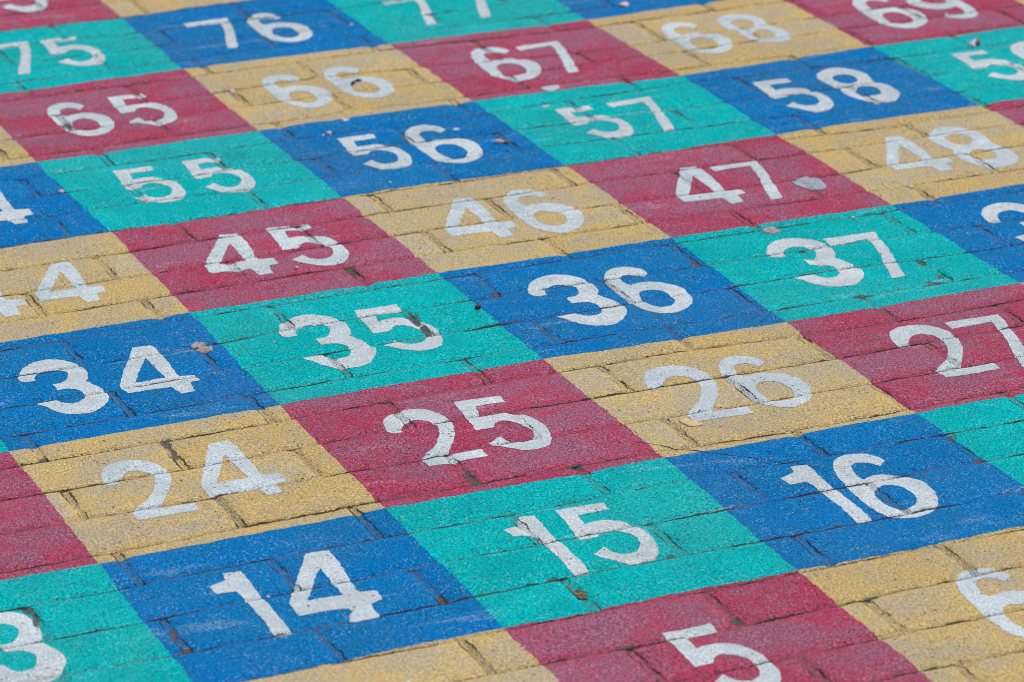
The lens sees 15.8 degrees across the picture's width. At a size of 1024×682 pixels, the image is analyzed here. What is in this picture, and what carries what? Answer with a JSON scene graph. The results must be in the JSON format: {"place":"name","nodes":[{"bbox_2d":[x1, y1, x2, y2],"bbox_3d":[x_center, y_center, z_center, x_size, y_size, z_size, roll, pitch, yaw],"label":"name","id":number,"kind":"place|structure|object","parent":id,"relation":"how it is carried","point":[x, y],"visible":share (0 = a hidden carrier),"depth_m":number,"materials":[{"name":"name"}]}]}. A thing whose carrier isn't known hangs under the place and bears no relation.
{"place":"outdoors","nodes":[
{"label":"outdoors","id":0,"kind":"place"},
{"label":"ground","id":1,"kind":"structure","parent":0,"visible":0},
{"bbox_2d":[0,440,7,452],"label":"painted square","id":2,"kind":"structure","parent":1,"relation":"on","point":[3,448],"depth_m":3.30,"materials":[{"name":"teal paint"}]},
{"bbox_2d":[0,126,35,166],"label":"painted square","id":3,"kind":"structure","parent":1,"relation":"on","point":[13,152],"depth_m":4.09,"materials":[{"name":"yellow paint"}]},
{"bbox_2d":[0,451,97,579],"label":"painted square","id":4,"kind":"structure","parent":1,"relation":"on","point":[38,535],"depth_m":3.12,"materials":[{"name":"red paint"}]},
{"bbox_2d":[0,162,108,248],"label":"painted square","id":5,"kind":"structure","parent":1,"relation":"on","point":[36,206],"depth_m":3.90,"materials":[{"name":"blue paint"}]},
{"bbox_2d":[0,0,120,30],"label":"painted square","id":6,"kind":"structure","parent":1,"relation":"on","point":[19,14],"depth_m":4.61,"materials":[{"name":"red paint"}]},
{"bbox_2d":[0,18,181,93],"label":"painted square","id":7,"kind":"structure","parent":1,"relation":"on","point":[40,57],"depth_m":4.43,"materials":[{"name":"teal paint"}]},
{"bbox_2d":[0,232,188,342],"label":"painted square","id":8,"kind":"structure","parent":1,"relation":"on","point":[71,284],"depth_m":3.68,"materials":[{"name":"yellow paint"}]},
{"bbox_2d":[0,563,191,681],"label":"painted square","id":9,"kind":"structure","parent":1,"relation":"on","point":[83,624],"depth_m":2.94,"materials":[{"name":"teal paint"}]},
{"bbox_2d":[0,69,257,161],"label":"painted square","id":10,"kind":"structure","parent":1,"relation":"on","point":[98,117],"depth_m":4.21,"materials":[{"name":"red paint"}]},
{"bbox_2d":[0,313,279,450],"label":"painted square","id":11,"kind":"structure","parent":1,"relation":"on","point":[94,382],"depth_m":3.44,"materials":[{"name":"blue paint"}]},
{"bbox_2d":[190,342,212,353],"bbox_3d":[-0.295,0.007,3.526,0.019,0.004,0.028,-9,23,-22],"label":"gum spot","id":12,"kind":"object","parent":11,"relation":"on","point":[202,347],"visible":1,"depth_m":3.53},
{"bbox_2d":[101,0,242,17],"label":"painted square","id":13,"kind":"structure","parent":1,"relation":"on","point":[125,8],"depth_m":4.64,"materials":[{"name":"yellow paint"}]},
{"bbox_2d":[37,131,340,231],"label":"painted square","id":14,"kind":"structure","parent":1,"relation":"on","point":[188,180],"depth_m":3.99,"materials":[{"name":"teal paint"}]},
{"bbox_2d":[9,405,384,562],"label":"painted square","id":15,"kind":"structure","parent":1,"relation":"on","point":[120,496],"depth_m":3.22,"materials":[{"name":"yellow paint"}]},
{"bbox_2d":[122,0,388,68],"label":"painted square","id":16,"kind":"structure","parent":1,"relation":"on","point":[213,34],"depth_m":4.52,"materials":[{"name":"blue paint"}]},
{"bbox_2d":[112,198,437,311],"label":"painted square","id":17,"kind":"structure","parent":1,"relation":"on","point":[243,258],"depth_m":3.77,"materials":[{"name":"red paint"}]},
{"bbox_2d":[99,508,502,681],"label":"painted square","id":18,"kind":"structure","parent":1,"relation":"on","point":[209,612],"depth_m":3.00,"materials":[{"name":"blue paint"}]},
{"bbox_2d":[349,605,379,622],"bbox_3d":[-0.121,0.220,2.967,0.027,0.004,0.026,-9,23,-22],"label":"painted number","id":19,"kind":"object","parent":18,"relation":"on","point":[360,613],"visible":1,"depth_m":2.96,"materials":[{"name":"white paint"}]},
{"bbox_2d":[184,44,471,130],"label":"painted square","id":20,"kind":"structure","parent":1,"relation":"on","point":[278,92],"depth_m":4.31,"materials":[{"name":"yellow paint"}]},
{"bbox_2d":[189,273,542,404],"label":"painted square","id":21,"kind":"structure","parent":1,"relation":"on","point":[281,351],"depth_m":3.54,"materials":[{"name":"teal paint"}]},
{"bbox_2d":[246,628,558,681],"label":"painted square","id":22,"kind":"structure","parent":1,"relation":"on","point":[498,655],"depth_m":2.88,"materials":[{"name":"yellow paint"}]},
{"bbox_2d":[260,101,563,196],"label":"painted square","id":23,"kind":"structure","parent":1,"relation":"on","point":[363,154],"depth_m":4.09,"materials":[{"name":"blue paint"}]},
{"bbox_2d":[494,139,508,143],"bbox_3d":[-0.012,-0.221,4.103,0.016,0.007,0.010,-9,23,-22],"label":"cigarette stub","id":24,"kind":"object","parent":23,"relation":"on","point":[498,141],"visible":1,"depth_m":4.10,"materials":[{"name":"paper"}]},
{"bbox_2d":[328,0,585,43],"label":"painted square","id":25,"kind":"structure","parent":1,"relation":"on","point":[394,21],"depth_m":4.58,"materials":[{"name":"teal paint"}]},
{"bbox_2d":[281,359,663,507],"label":"painted square","id":26,"kind":"structure","parent":1,"relation":"on","point":[409,443],"depth_m":3.32,"materials":[{"name":"red paint"}]},
{"bbox_2d":[341,166,671,272],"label":"painted square","id":27,"kind":"structure","parent":1,"relation":"on","point":[438,227],"depth_m":3.86,"materials":[{"name":"yellow paint"}]},
{"bbox_2d":[390,20,680,100],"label":"painted square","id":28,"kind":"structure","parent":1,"relation":"on","point":[505,63],"depth_m":4.40,"materials":[{"name":"red paint"}]},
{"bbox_2d":[541,85,559,90],"bbox_3d":[0.045,-0.294,4.294,0.024,0.003,0.024,-9,23,-22],"label":"gum spot","id":29,"kind":"object","parent":1,"relation":"on","point":[551,88],"visible":1,"depth_m":4.29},
{"bbox_2d":[386,458,796,627],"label":"painted square","id":30,"kind":"structure","parent":1,"relation":"on","point":[513,555],"depth_m":3.10,"materials":[{"name":"teal paint"}]},
{"bbox_2d":[566,585,587,598],"bbox_3d":[0.054,0.204,3.005,0.012,0.003,0.031,-9,23,-22],"label":"leaf scrap","id":31,"kind":"object","parent":30,"relation":"on","point":[579,594],"visible":1,"depth_m":3.00,"materials":[{"name":"brown plant"}]},
{"bbox_2d":[439,238,785,358],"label":"painted square","id":32,"kind":"structure","parent":1,"relation":"on","point":[621,296],"depth_m":3.64,"materials":[{"name":"blue paint"}]},
{"bbox_2d":[473,76,775,165],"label":"painted square","id":33,"kind":"structure","parent":1,"relation":"on","point":[583,125],"depth_m":4.18,"materials":[{"name":"teal paint"}]},
{"bbox_2d":[557,0,722,19],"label":"painted square","id":34,"kind":"structure","parent":1,"relation":"on","point":[590,9],"depth_m":4.61,"materials":[{"name":"blue paint"}]},
{"bbox_2d":[619,2,628,5],"bbox_3d":[0.140,-0.421,4.618,0.012,0.005,0.019,2,21,6],"label":"petal","id":35,"kind":"object","parent":34,"relation":"on","point":[624,4],"visible":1,"depth_m":4.62,"materials":[{"name":"pink plant"}]},
{"bbox_2d":[503,570,932,681],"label":"painted square","id":36,"kind":"structure","parent":1,"relation":"on","point":[794,626],"depth_m":2.92,"materials":[{"name":"red paint"}]},
{"bbox_2d":[565,135,890,237],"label":"painted square","id":37,"kind":"structure","parent":1,"relation":"on","point":[721,186],"depth_m":3.96,"materials":[{"name":"red paint"}]},
{"bbox_2d":[544,322,914,457],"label":"painted square","id":38,"kind":"structure","parent":1,"relation":"on","point":[734,388],"depth_m":3.42,"materials":[{"name":"yellow paint"}]},
{"bbox_2d":[678,418,703,426],"bbox_3d":[0.161,0.074,3.336,0.014,0.001,0.025,-18,27,-38],"label":"paint dab","id":39,"kind":"object","parent":38,"relation":"on","point":[689,422],"visible":1,"depth_m":3.33,"materials":[{"name":"beige paint"}]},
{"bbox_2d":[588,0,870,75],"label":"painted square","id":40,"kind":"structure","parent":1,"relation":"on","point":[707,37],"depth_m":4.49,"materials":[{"name":"yellow paint"}]},
{"bbox_2d":[637,442,829,469],"bbox_3d":[0.196,0.102,3.267,0.184,0.004,0.006,8,23,20],"label":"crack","id":41,"kind":"object","parent":1,"relation":"on","point":[729,455],"visible":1,"depth_m":3.27,"materials":[{"name":"black"}]},
{"bbox_2d":[792,177,825,190],"bbox_3d":[0.319,-0.168,3.962,0.034,0.004,0.046,-9,23,-22],"label":"gum spot","id":42,"kind":"object","parent":1,"relation":"on","point":[811,184],"visible":1,"depth_m":3.96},
{"bbox_2d":[683,47,979,134],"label":"painted square","id":43,"kind":"structure","parent":1,"relation":"on","point":[815,92],"depth_m":4.28,"materials":[{"name":"blue paint"}]},
{"bbox_2d":[665,413,1023,569],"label":"painted square","id":44,"kind":"structure","parent":1,"relation":"on","point":[887,486],"depth_m":3.19,"materials":[{"name":"blue paint"}]},
{"bbox_2d":[673,205,1018,321],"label":"painted square","id":45,"kind":"structure","parent":1,"relation":"on","point":[878,257],"depth_m":3.73,"materials":[{"name":"teal paint"}]},
{"bbox_2d":[762,227,779,233],"bbox_3d":[0.268,-0.114,3.823,0.019,0.003,0.022,-9,23,-22],"label":"gum spot","id":46,"kind":"object","parent":45,"relation":"on","point":[771,230],"visible":1,"depth_m":3.82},
{"bbox_2d":[778,106,1023,204],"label":"painted square","id":47,"kind":"structure","parent":1,"relation":"on","point":[931,156],"depth_m":4.06,"materials":[{"name":"yellow paint"}]},
{"bbox_2d":[783,0,1023,45],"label":"painted square","id":48,"kind":"structure","parent":1,"relation":"on","point":[875,22],"depth_m":4.56,"materials":[{"name":"red paint"}]},
{"bbox_2d":[787,283,1023,412],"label":"painted square","id":49,"kind":"structure","parent":1,"relation":"on","point":[930,354],"depth_m":3.52,"materials":[{"name":"red paint"}]},
{"bbox_2d":[798,526,1023,681],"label":"painted square","id":50,"kind":"structure","parent":1,"relation":"on","point":[950,611],"depth_m":2.98,"materials":[{"name":"yellow paint"}]},
{"bbox_2d":[871,26,1023,105],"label":"painted square","id":51,"kind":"structure","parent":1,"relation":"on","point":[989,69],"depth_m":4.38,"materials":[{"name":"teal paint"}]},
{"bbox_2d":[969,39,976,47],"bbox_3d":[0.555,-0.357,4.443,0.009,0.005,0.027,1,21,5],"label":"paper scrap","id":52,"kind":"object","parent":51,"relation":"on","point":[972,43],"visible":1,"depth_m":4.45,"materials":[{"name":"white paper"}]},
{"bbox_2d":[893,184,1023,282],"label":"painted square","id":53,"kind":"structure","parent":1,"relation":"on","point":[987,226],"depth_m":3.84,"materials":[{"name":"blue paint"}]},
{"bbox_2d":[917,394,1023,484],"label":"painted square","id":54,"kind":"structure","parent":1,"relation":"on","point":[990,431],"depth_m":3.32,"materials":[{"name":"teal paint"}]},
{"bbox_2d":[982,99,1023,126],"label":"painted square","id":55,"kind":"structure","parent":1,"relation":"on","point":[1012,110],"depth_m":4.21,"materials":[{"name":"red paint"}]}
]}

